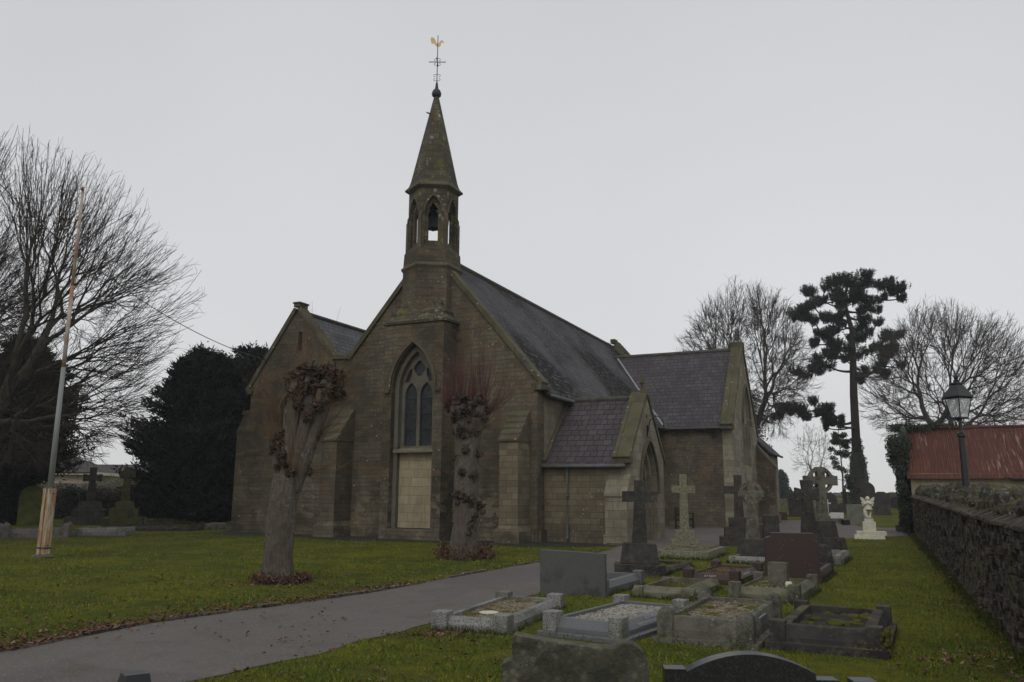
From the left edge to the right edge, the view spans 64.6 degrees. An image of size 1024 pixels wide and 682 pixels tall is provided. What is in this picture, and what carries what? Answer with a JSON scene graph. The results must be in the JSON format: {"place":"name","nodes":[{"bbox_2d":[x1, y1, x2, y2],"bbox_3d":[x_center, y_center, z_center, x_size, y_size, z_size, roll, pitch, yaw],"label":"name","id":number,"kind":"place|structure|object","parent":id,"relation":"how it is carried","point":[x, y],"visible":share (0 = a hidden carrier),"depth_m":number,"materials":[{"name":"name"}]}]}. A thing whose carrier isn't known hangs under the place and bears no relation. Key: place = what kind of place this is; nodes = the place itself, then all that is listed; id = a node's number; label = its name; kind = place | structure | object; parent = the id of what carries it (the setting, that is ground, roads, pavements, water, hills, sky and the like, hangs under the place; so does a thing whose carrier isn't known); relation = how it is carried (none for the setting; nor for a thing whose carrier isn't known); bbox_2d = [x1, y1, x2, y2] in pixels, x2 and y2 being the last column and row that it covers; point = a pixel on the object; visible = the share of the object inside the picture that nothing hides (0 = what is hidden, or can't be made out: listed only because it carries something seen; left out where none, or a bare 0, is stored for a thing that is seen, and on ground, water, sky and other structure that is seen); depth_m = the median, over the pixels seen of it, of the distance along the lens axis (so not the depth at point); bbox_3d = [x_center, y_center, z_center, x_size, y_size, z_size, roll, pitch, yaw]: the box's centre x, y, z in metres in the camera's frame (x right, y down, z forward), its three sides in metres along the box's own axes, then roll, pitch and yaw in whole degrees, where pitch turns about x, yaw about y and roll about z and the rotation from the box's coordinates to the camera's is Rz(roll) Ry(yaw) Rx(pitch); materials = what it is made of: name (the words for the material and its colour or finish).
{"place":"outdoors","nodes":[
{"label":"outdoors","id":0,"kind":"place"},
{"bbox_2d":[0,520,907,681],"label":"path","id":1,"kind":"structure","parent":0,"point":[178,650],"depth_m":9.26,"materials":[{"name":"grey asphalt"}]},
{"bbox_2d":[674,507,694,528],"bbox_3d":[8.099,8.270,37.928,0.596,1.000,1.580,-4,-12,24],"label":"bench","id":2,"kind":"object","parent":1,"relation":"on","point":[676,516],"visible":0.52,"depth_m":37.65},
{"bbox_2d":[895,520,901,531],"bbox_3d":[17.519,8.220,36.183,0.671,0.581,0.600,-3,-11,20],"label":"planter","id":3,"kind":"object","parent":1,"relation":"on","point":[898,528],"visible":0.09,"depth_m":35.98,"materials":[{"name":"stone"}]},
{"bbox_2d":[0,498,1023,681],"bbox_3d":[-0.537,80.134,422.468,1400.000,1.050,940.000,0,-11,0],"label":"ground","id":4,"kind":"structure","parent":0,"point":[887,521],"depth_m":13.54,"materials":[{"name":"green plant"}]},
{"bbox_2d":[0,197,54,383],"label":"bare tree","id":5,"kind":"object","parent":4,"relation":"on","point":[6,300],"visible":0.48,"depth_m":30.01,"materials":[{"name":"brown plant"}]},
{"bbox_2d":[16,486,42,524],"bbox_3d":[-21.851,7.530,36.816,1.000,1.850,0.300,5,-11,-22],"label":"headstone","id":6,"kind":"object","parent":4,"relation":"on","point":[29,506],"visible":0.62,"depth_m":36.67,"materials":[{"name":"green stone"}]},
{"bbox_2d":[0,522,72,538],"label":"kerbed grave","id":7,"kind":"object","parent":4,"relation":"on","point":[65,530],"visible":0.81,"depth_m":27.03,"materials":[{"name":"stone"}]},
{"bbox_2d":[0,334,96,524],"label":"yew tree","id":8,"kind":"object","parent":4,"relation":"on","point":[11,489],"visible":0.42,"depth_m":36.94,"materials":[{"name":"green plant"}]},
{"bbox_2d":[31,187,84,557],"bbox_3d":[-11.209,0.611,20.242,0.594,9.403,0.440,-6,-12,29],"label":"flagpole","id":9,"kind":"object","parent":4,"relation":"on","point":[43,547],"visible":0.97,"depth_m":19.78,"materials":[{"name":"rusty metal"},{"name":"grey paint"},{"name":"bare brown timber"}]},
{"bbox_2d":[45,483,82,518],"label":"shrub","id":10,"kind":"object","parent":4,"relation":"on","point":[57,487],"visible":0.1,"depth_m":44.98,"materials":[{"name":"green plant"}]},
{"bbox_2d":[54,487,98,519],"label":"shrub","id":11,"kind":"object","parent":4,"relation":"on","point":[72,498],"visible":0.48,"depth_m":43.55,"materials":[{"name":"green plant"}]},
{"bbox_2d":[43,457,119,487],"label":"bungalow","id":12,"kind":"object","parent":4,"relation":"on","point":[71,476],"visible":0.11,"depth_m":61.98,"materials":[{"name":"grey tile"}]},
{"bbox_2d":[63,467,107,524],"bbox_3d":[-19.849,7.326,38.179,1.898,2.700,1.599,5,-11,-22],"label":"memorial cross","id":13,"kind":"object","parent":4,"relation":"on","point":[89,511],"visible":0.85,"depth_m":37.66,"materials":[{"name":"stone"}]},
{"bbox_2d":[56,485,117,514],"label":"shrub","id":14,"kind":"object","parent":4,"relation":"on","point":[98,499],"visible":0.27,"depth_m":43.81,"materials":[{"name":"green plant"}]},
{"bbox_2d":[38,481,141,515],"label":"fence","id":15,"kind":"object","parent":4,"relation":"on","point":[82,484],"visible":0.09,"depth_m":50.69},
{"bbox_2d":[78,473,118,487],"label":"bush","id":16,"kind":"object","parent":4,"relation":"on","point":[111,484],"visible":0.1,"depth_m":55.70,"materials":[{"name":"green plant"}]},
{"bbox_2d":[80,483,121,510],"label":"shrub","id":17,"kind":"object","parent":4,"relation":"on","point":[111,494],"visible":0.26,"depth_m":44.46,"materials":[{"name":"green plant"}]},
{"bbox_2d":[0,123,206,487],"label":"bare tree","id":18,"kind":"object","parent":4,"relation":"on","point":[15,377],"visible":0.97,"depth_m":26.20,"materials":[{"name":"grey plant"}]},
{"bbox_2d":[74,527,134,535],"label":"kerbed grave","id":19,"kind":"object","parent":4,"relation":"on","point":[103,531],"visible":0.86,"depth_m":28.74,"materials":[{"name":"stone"}]},
{"bbox_2d":[84,473,133,487],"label":"bush","id":20,"kind":"object","parent":4,"relation":"on","point":[118,483],"visible":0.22,"depth_m":55.81,"materials":[{"name":"green plant"}]},
{"bbox_2d":[101,467,144,526],"bbox_3d":[-16.997,6.891,35.619,1.599,2.650,1.599,4,-11,-20],"label":"memorial cross","id":21,"kind":"object","parent":4,"relation":"on","point":[124,511],"visible":0.97,"depth_m":35.12,"materials":[{"name":"stone"}]},
{"bbox_2d":[98,462,150,485],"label":"bungalow","id":22,"kind":"object","parent":4,"relation":"on","point":[112,466],"depth_m":75.36,"materials":[{"name":"grey tile"}]},
{"bbox_2d":[102,480,151,515],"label":"shrub","id":23,"kind":"object","parent":4,"relation":"on","point":[132,487],"visible":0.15,"depth_m":43.95,"materials":[{"name":"green plant"}]},
{"bbox_2d":[118,669,150,681],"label":"gravestone","id":24,"kind":"object","parent":4,"relation":"on","point":[142,675],"visible":1,"depth_m":4.07,"materials":[{"name":"grey stone"}]},
{"bbox_2d":[127,522,204,530],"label":"kerbed grave","id":25,"kind":"object","parent":4,"relation":"on","point":[140,526],"visible":0.77,"depth_m":32.31,"materials":[{"name":"stone"}]},
{"bbox_2d":[144,517,195,523],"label":"kerbed grave","id":26,"kind":"object","parent":4,"relation":"on","point":[159,520],"visible":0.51,"depth_m":39.74,"materials":[{"name":"stone"}]},
{"bbox_2d":[113,341,250,522],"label":"yew tree","id":27,"kind":"object","parent":4,"relation":"on","point":[179,433],"visible":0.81,"depth_m":40.35,"materials":[{"name":"green plant"}]},
{"bbox_2d":[142,339,268,519],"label":"yew tree","id":28,"kind":"object","parent":4,"relation":"on","point":[240,361],"visible":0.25,"depth_m":41.25,"materials":[{"name":"green plant"}]},
{"bbox_2d":[204,522,225,529],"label":"kerbed grave","id":29,"kind":"object","parent":4,"relation":"on","point":[215,526],"visible":0.33,"depth_m":33.84,"materials":[{"name":"stone"}]},
{"bbox_2d":[240,307,382,585],"bbox_3d":[-3.784,1.849,14.899,2.807,5.294,1.384,2,-11,-7],"label":"pollard tree","id":30,"kind":"object","parent":4,"relation":"on","point":[299,435],"visible":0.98,"depth_m":14.73,"materials":[{"name":"brown plant"}]},
{"bbox_2d":[74,550,600,636],"bbox_3d":[-1.081,4.531,15.637,0.440,0.069,15.577,-5,-12,28],"label":"path edging","id":31,"kind":"object","parent":4,"relation":"on","point":[279,604],"visible":0.52,"depth_m":11.36,"materials":[{"name":"stone"}]},
{"bbox_2d":[208,532,621,545],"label":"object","id":32,"kind":"object","parent":4,"relation":"on","point":[547,543],"visible":0.68,"depth_m":26.79,"materials":[{"name":"grey stone"}]},
{"bbox_2d":[428,346,520,560],"bbox_3d":[-0.959,2.838,20.268,2.472,5.690,1.539,0,-11,0],"label":"pollard tree","id":33,"kind":"object","parent":4,"relation":"on","point":[469,411],"visible":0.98,"depth_m":20.04,"materials":[{"name":"brown plant"}]},
{"bbox_2d":[431,590,564,634],"bbox_3d":[-0.109,3.509,10.491,0.974,0.260,2.312,-3,-11,20],"label":"kerbed grave","id":34,"kind":"object","parent":4,"relation":"on","point":[504,610],"visible":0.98,"depth_m":10.06,"materials":[{"name":"stone"}]},
{"bbox_2d":[225,37,782,543],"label":"church","id":35,"kind":"structure","parent":4,"relation":"on","point":[583,433],"depth_m":29.38,"materials":[{"name":"stone"}]},
{"bbox_2d":[0,184,267,360],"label":"overhead wire","id":36,"kind":"object","parent":35,"relation":"attached to","point":[120,285],"visible":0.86,"depth_m":25.41,"materials":[{"name":"black paint"}]},
{"bbox_2d":[282,406,286,447],"bbox_3d":[-8.548,3.262,31.689,0.930,2.330,0.120,-4,-12,24],"label":"aisle window","id":37,"kind":"structure","parent":35,"relation":"in","point":[285,413],"depth_m":31.87,"materials":[{"name":"grey glass"}]},
{"bbox_2d":[400,353,432,447],"bbox_3d":[-3.270,2.083,28.722,1.420,3.426,0.160,-4,-12,24],"label":"west window","id":38,"kind":"structure","parent":35,"relation":"in","point":[417,393],"depth_m":28.71,"materials":[{"name":"glass"}]},
{"bbox_2d":[743,400,748,466],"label":"transept window","id":39,"kind":"structure","parent":35,"relation":"in","point":[745,436],"depth_m":44.75,"materials":[{"name":"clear glass"}]},
{"bbox_2d":[0,534,1023,681],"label":"fallen leaves","id":40,"kind":"object","parent":4,"relation":"on","point":[153,617],"visible":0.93,"depth_m":9.53,"materials":[{"name":"brown plant"}]},
{"bbox_2d":[540,549,606,596],"bbox_3d":[0.975,3.745,12.913,1.060,0.800,0.130,-3,-11,17],"label":"headstone","id":41,"kind":"object","parent":4,"relation":"on","point":[572,573],"visible":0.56,"depth_m":12.86,"materials":[{"name":"stone"}]},
{"bbox_2d":[502,631,648,681],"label":"headstone","id":42,"kind":"object","parent":4,"relation":"on","point":[535,658],"visible":1,"depth_m":4.02,"materials":[{"name":"stone"}]},
{"bbox_2d":[537,594,688,643],"bbox_3d":[1.321,3.371,9.855,1.100,0.315,2.120,-6,-13,32],"label":"kerbed grave","id":43,"kind":"object","parent":4,"relation":"on","point":[621,616],"visible":0.85,"depth_m":9.24,"materials":[{"name":"grey stone"}]},
{"bbox_2d":[607,570,643,595],"bbox_3d":[1.476,4.130,13.865,1.004,0.300,1.962,-5,-12,27],"label":"kerbed grave","id":44,"kind":"object","parent":4,"relation":"on","point":[621,579],"visible":0.31,"depth_m":14.01,"materials":[{"name":"grey stone"}]},
{"bbox_2d":[614,480,665,576],"bbox_3d":[2.570,3.785,16.333,1.000,1.920,0.550,0,-11,8],"label":"memorial cross","id":45,"kind":"object","parent":4,"relation":"on","point":[638,552],"visible":0.89,"depth_m":16.11,"materials":[{"name":"stone"}]},
{"bbox_2d":[659,561,691,573],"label":"kerbed grave","id":46,"kind":"object","parent":4,"relation":"on","point":[674,565],"visible":0.19,"depth_m":17.53,"materials":[{"name":"stone"}]},
{"bbox_2d":[632,576,719,600],"bbox_3d":[2.726,4.077,13.317,0.980,0.219,1.850,-5,-12,27],"label":"kerbed grave","id":47,"kind":"object","parent":4,"relation":"on","point":[674,586],"visible":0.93,"depth_m":12.78,"materials":[{"name":"stone"}]},
{"bbox_2d":[667,474,703,550],"bbox_3d":[4.470,4.554,21.027,0.920,2.160,0.700,-2,-11,12],"label":"memorial cross","id":48,"kind":"object","parent":4,"relation":"on","point":[684,539],"visible":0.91,"depth_m":20.90,"materials":[{"name":"stone"}]},
{"bbox_2d":[657,546,725,558],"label":"kerbed grave","id":49,"kind":"object","parent":4,"relation":"on","point":[709,552],"visible":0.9,"depth_m":20.18,"materials":[{"name":"stone"}]},
{"bbox_2d":[651,589,785,651],"bbox_3d":[2.520,3.282,9.621,1.140,0.420,2.220,-5,-12,26],"label":"kerbed grave","id":50,"kind":"object","parent":4,"relation":"on","point":[707,618],"visible":0.98,"depth_m":8.87,"materials":[{"name":"stone"}]},
{"bbox_2d":[683,558,763,584],"bbox_3d":[4.105,4.449,15.609,1.024,0.350,2.200,-5,-12,27],"label":"kerbed grave","id":51,"kind":"object","parent":4,"relation":"on","point":[725,574],"visible":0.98,"depth_m":15.13,"materials":[{"name":"grey stone"}]},
{"bbox_2d":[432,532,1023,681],"bbox_3d":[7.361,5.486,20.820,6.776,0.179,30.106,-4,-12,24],"label":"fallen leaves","id":52,"kind":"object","parent":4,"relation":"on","point":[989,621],"depth_m":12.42,"materials":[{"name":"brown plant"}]},
{"bbox_2d":[719,475,761,545],"bbox_3d":[7.244,5.425,25.852,1.250,2.260,0.900,-2,-11,12],"label":"memorial cross","id":53,"kind":"object","parent":4,"relation":"on","point":[734,531],"visible":0.65,"depth_m":25.59,"materials":[{"name":"stone"}]},
{"bbox_2d":[729,554,764,563],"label":"kerbed grave","id":54,"kind":"object","parent":4,"relation":"on","point":[739,557],"visible":0.3,"depth_m":19.00,"materials":[{"name":"stone"}]},
{"bbox_2d":[674,275,824,441],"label":"bare tree","id":55,"kind":"object","parent":4,"relation":"on","point":[763,332],"visible":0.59,"depth_m":65.51,"materials":[{"name":"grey plant"}]},
{"bbox_2d":[752,389,771,446],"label":"ivy","id":56,"kind":"object","parent":55,"relation":"attached to","point":[760,430],"visible":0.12,"depth_m":65.76,"materials":[{"name":"green plant"}]},
{"bbox_2d":[662,651,838,681],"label":"headstone","id":57,"kind":"object","parent":4,"relation":"on","point":[743,666],"visible":1,"depth_m":4.03,"materials":[{"name":"black stone"}]},
{"bbox_2d":[736,481,764,556],"bbox_3d":[5.940,4.464,20.028,0.874,1.990,0.593,-2,-11,12],"label":"memorial cross","id":58,"kind":"object","parent":4,"relation":"on","point":[751,543],"visible":0.92,"depth_m":19.95,"materials":[{"name":"stone"}]},
{"bbox_2d":[759,515,779,537],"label":"memorial block","id":59,"kind":"structure","parent":4,"relation":"on","point":[770,523],"depth_m":29.68,"materials":[{"name":"stone"}]},
{"bbox_2d":[728,571,818,602],"bbox_3d":[4.265,3.996,13.103,1.054,0.320,2.012,-5,-12,27],"label":"kerbed grave","id":60,"kind":"object","parent":4,"relation":"on","point":[757,587],"visible":0.74,"depth_m":12.45,"materials":[{"name":"stone"}]},
{"bbox_2d":[767,561,788,587],"bbox_3d":[4.305,3.789,13.082,0.300,0.420,0.200,-5,-12,26],"label":"vase stone","id":61,"kind":"object","parent":60,"relation":"on","point":[778,574],"visible":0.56,"depth_m":13.00,"materials":[{"name":"stone"}]},
{"bbox_2d":[779,512,786,519],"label":"headstone","id":62,"kind":"object","parent":4,"relation":"on","point":[783,515],"visible":0.34,"depth_m":50.68,"materials":[{"name":"grey stone"}]},
{"bbox_2d":[780,498,787,508],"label":"headstone","id":63,"kind":"object","parent":4,"relation":"on","point":[784,503],"visible":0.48,"depth_m":62.75,"materials":[{"name":"stone"}]},
{"bbox_2d":[778,469,792,497],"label":"conifer","id":64,"kind":"object","parent":4,"relation":"on","point":[785,491],"visible":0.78,"depth_m":109.90,"materials":[{"name":"green plant"}]},
{"bbox_2d":[764,532,822,583],"bbox_3d":[5.173,4.056,14.966,1.038,1.000,0.160,-2,-11,12],"label":"headstone","id":65,"kind":"object","parent":4,"relation":"on","point":[798,553],"visible":0.81,"depth_m":14.91,"materials":[{"name":"red stone"}]},
{"bbox_2d":[787,492,800,516],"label":"headstone","id":66,"kind":"object","parent":4,"relation":"on","point":[794,507],"visible":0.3,"depth_m":54.83,"materials":[{"name":"stone"}]},
{"bbox_2d":[791,423,833,487],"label":"bare tree","id":67,"kind":"object","parent":4,"relation":"on","point":[812,451],"visible":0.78,"depth_m":77.17,"materials":[{"name":"brown plant"}]},
{"bbox_2d":[794,480,833,565],"bbox_3d":[6.971,4.282,19.046,0.897,2.000,0.597,0,-11,4],"label":"memorial cross","id":68,"kind":"object","parent":4,"relation":"on","point":[806,494],"visible":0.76,"depth_m":19.02,"materials":[{"name":"stone"}]},
{"bbox_2d":[792,491,841,497],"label":"hedge","id":69,"kind":"object","parent":4,"relation":"on","point":[838,495],"depth_m":141.77,"materials":[{"name":"green plant"}]},
{"bbox_2d":[802,467,847,549],"bbox_3d":[8.250,4.558,21.539,0.997,2.390,0.697,2,-11,-8],"label":"memorial cross","id":70,"kind":"object","parent":4,"relation":"on","point":[827,531],"visible":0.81,"depth_m":21.47,"materials":[{"name":"stone"}]},
{"bbox_2d":[819,563,833,580],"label":"kerbed grave","id":71,"kind":"object","parent":4,"relation":"on","point":[827,570],"visible":0.2,"depth_m":15.92,"materials":[{"name":"grey stone"}]},
{"bbox_2d":[764,599,896,659],"bbox_3d":[3.674,3.246,9.170,1.233,0.340,2.070,-5,-12,27],"label":"kerbed grave","id":72,"kind":"object","parent":4,"relation":"on","point":[848,631],"visible":0.96,"depth_m":8.49,"materials":[{"name":"stone"}]},
{"bbox_2d":[826,492,837,512],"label":"headstone","id":73,"kind":"object","parent":4,"relation":"on","point":[833,505],"visible":0.43,"depth_m":58.67,"materials":[{"name":"stone"}]},
{"bbox_2d":[831,550,849,565],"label":"kerbed grave","id":74,"kind":"object","parent":4,"relation":"on","point":[839,557],"visible":0.38,"depth_m":19.31,"materials":[{"name":"stone"}]},
{"bbox_2d":[770,267,911,451],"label":"pine tree","id":75,"kind":"object","parent":4,"relation":"on","point":[855,288],"visible":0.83,"depth_m":67.19,"materials":[{"name":"green plant"}]},
{"bbox_2d":[847,437,869,503],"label":"ivy","id":76,"kind":"object","parent":75,"relation":"attached to","point":[858,468],"visible":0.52,"depth_m":65.82,"materials":[{"name":"green plant"}]},
{"bbox_2d":[838,504,846,512],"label":"headstone","id":77,"kind":"object","parent":4,"relation":"on","point":[841,508],"visible":0.62,"depth_m":58.71,"materials":[{"name":"stone"}]},
{"bbox_2d":[825,429,860,504],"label":"holly tree","id":78,"kind":"object","parent":4,"relation":"on","point":[838,439],"visible":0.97,"depth_m":63.03,"materials":[{"name":"green plant"}]},
{"bbox_2d":[846,504,864,524],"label":"headstone","id":79,"kind":"object","parent":4,"relation":"on","point":[855,515],"visible":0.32,"depth_m":43.99,"materials":[{"name":"grey stone"}]},
{"bbox_2d":[847,677,876,681],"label":"grave post","id":80,"kind":"object","parent":4,"relation":"on","point":[859,679],"visible":1,"depth_m":4.11,"materials":[{"name":"black stone"}]},
{"bbox_2d":[854,482,874,509],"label":"headstone","id":81,"kind":"object","parent":4,"relation":"on","point":[867,488],"visible":0.49,"depth_m":62.88,"materials":[{"name":"stone"}]},
{"bbox_2d":[854,496,886,539],"bbox_3d":[13.312,6.593,30.218,1.109,1.570,0.799,-3,-11,20],"label":"angel statue","id":82,"kind":"object","parent":4,"relation":"on","point":[869,531],"visible":0.98,"depth_m":29.99,"materials":[{"name":"white stone"}]},
{"bbox_2d":[873,492,891,514],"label":"headstone","id":83,"kind":"object","parent":4,"relation":"on","point":[881,504],"visible":0.85,"depth_m":56.82,"materials":[{"name":"stone"}]},
{"bbox_2d":[887,492,897,498],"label":"headstone","id":84,"kind":"object","parent":4,"relation":"on","point":[891,494],"visible":0.3,"depth_m":70.69,"materials":[{"name":"stone"}]},
{"bbox_2d":[856,294,1023,441],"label":"bare tree","id":85,"kind":"object","parent":4,"relation":"on","point":[945,414],"visible":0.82,"depth_m":59.59,"materials":[{"name":"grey plant"}]},
{"bbox_2d":[942,373,973,486],"bbox_3d":[9.561,2.828,17.083,0.420,4.330,0.420,4,-11,-20],"label":"street lamp","id":86,"kind":"object","parent":4,"relation":"on","point":[957,391],"visible":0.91,"depth_m":17.22,"materials":[{"name":"black metal"}]},
{"bbox_2d":[906,424,1023,495],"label":"shed","id":87,"kind":"structure","parent":4,"relation":"on","point":[995,454],"depth_m":33.94,"materials":[{"name":"red metal"}]},
{"bbox_2d":[884,422,955,533],"bbox_3d":[17.600,6.024,35.434,4.433,5.072,2.318,6,-12,-27],"label":"ivy","id":88,"kind":"object","parent":87,"relation":"attached to","point":[898,447],"visible":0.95,"depth_m":34.50,"materials":[{"name":"green plant"}]},
{"bbox_2d":[910,481,1023,652],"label":"boundary wall","id":89,"kind":"structure","parent":4,"relation":"on","point":[971,537],"depth_m":11.26,"materials":[{"name":"stone"}]},
{"bbox_2d":[0,0,1023,492],"label":"sky","id":90,"kind":"structure","parent":0,"point":[614,161],"materials":[{"name":"grey"}]},
{"bbox_2d":[829,512,845,523],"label":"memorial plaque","id":91,"kind":"object","parent":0,"point":[836,517],"visible":0.66,"depth_m":45.82,"materials":[{"name":"stone"}]},
{"bbox_2d":[840,519,849,524],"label":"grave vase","id":92,"kind":"object","parent":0,"point":[844,521],"visible":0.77,"depth_m":43.28,"materials":[{"name":"black stone"}]}
]}

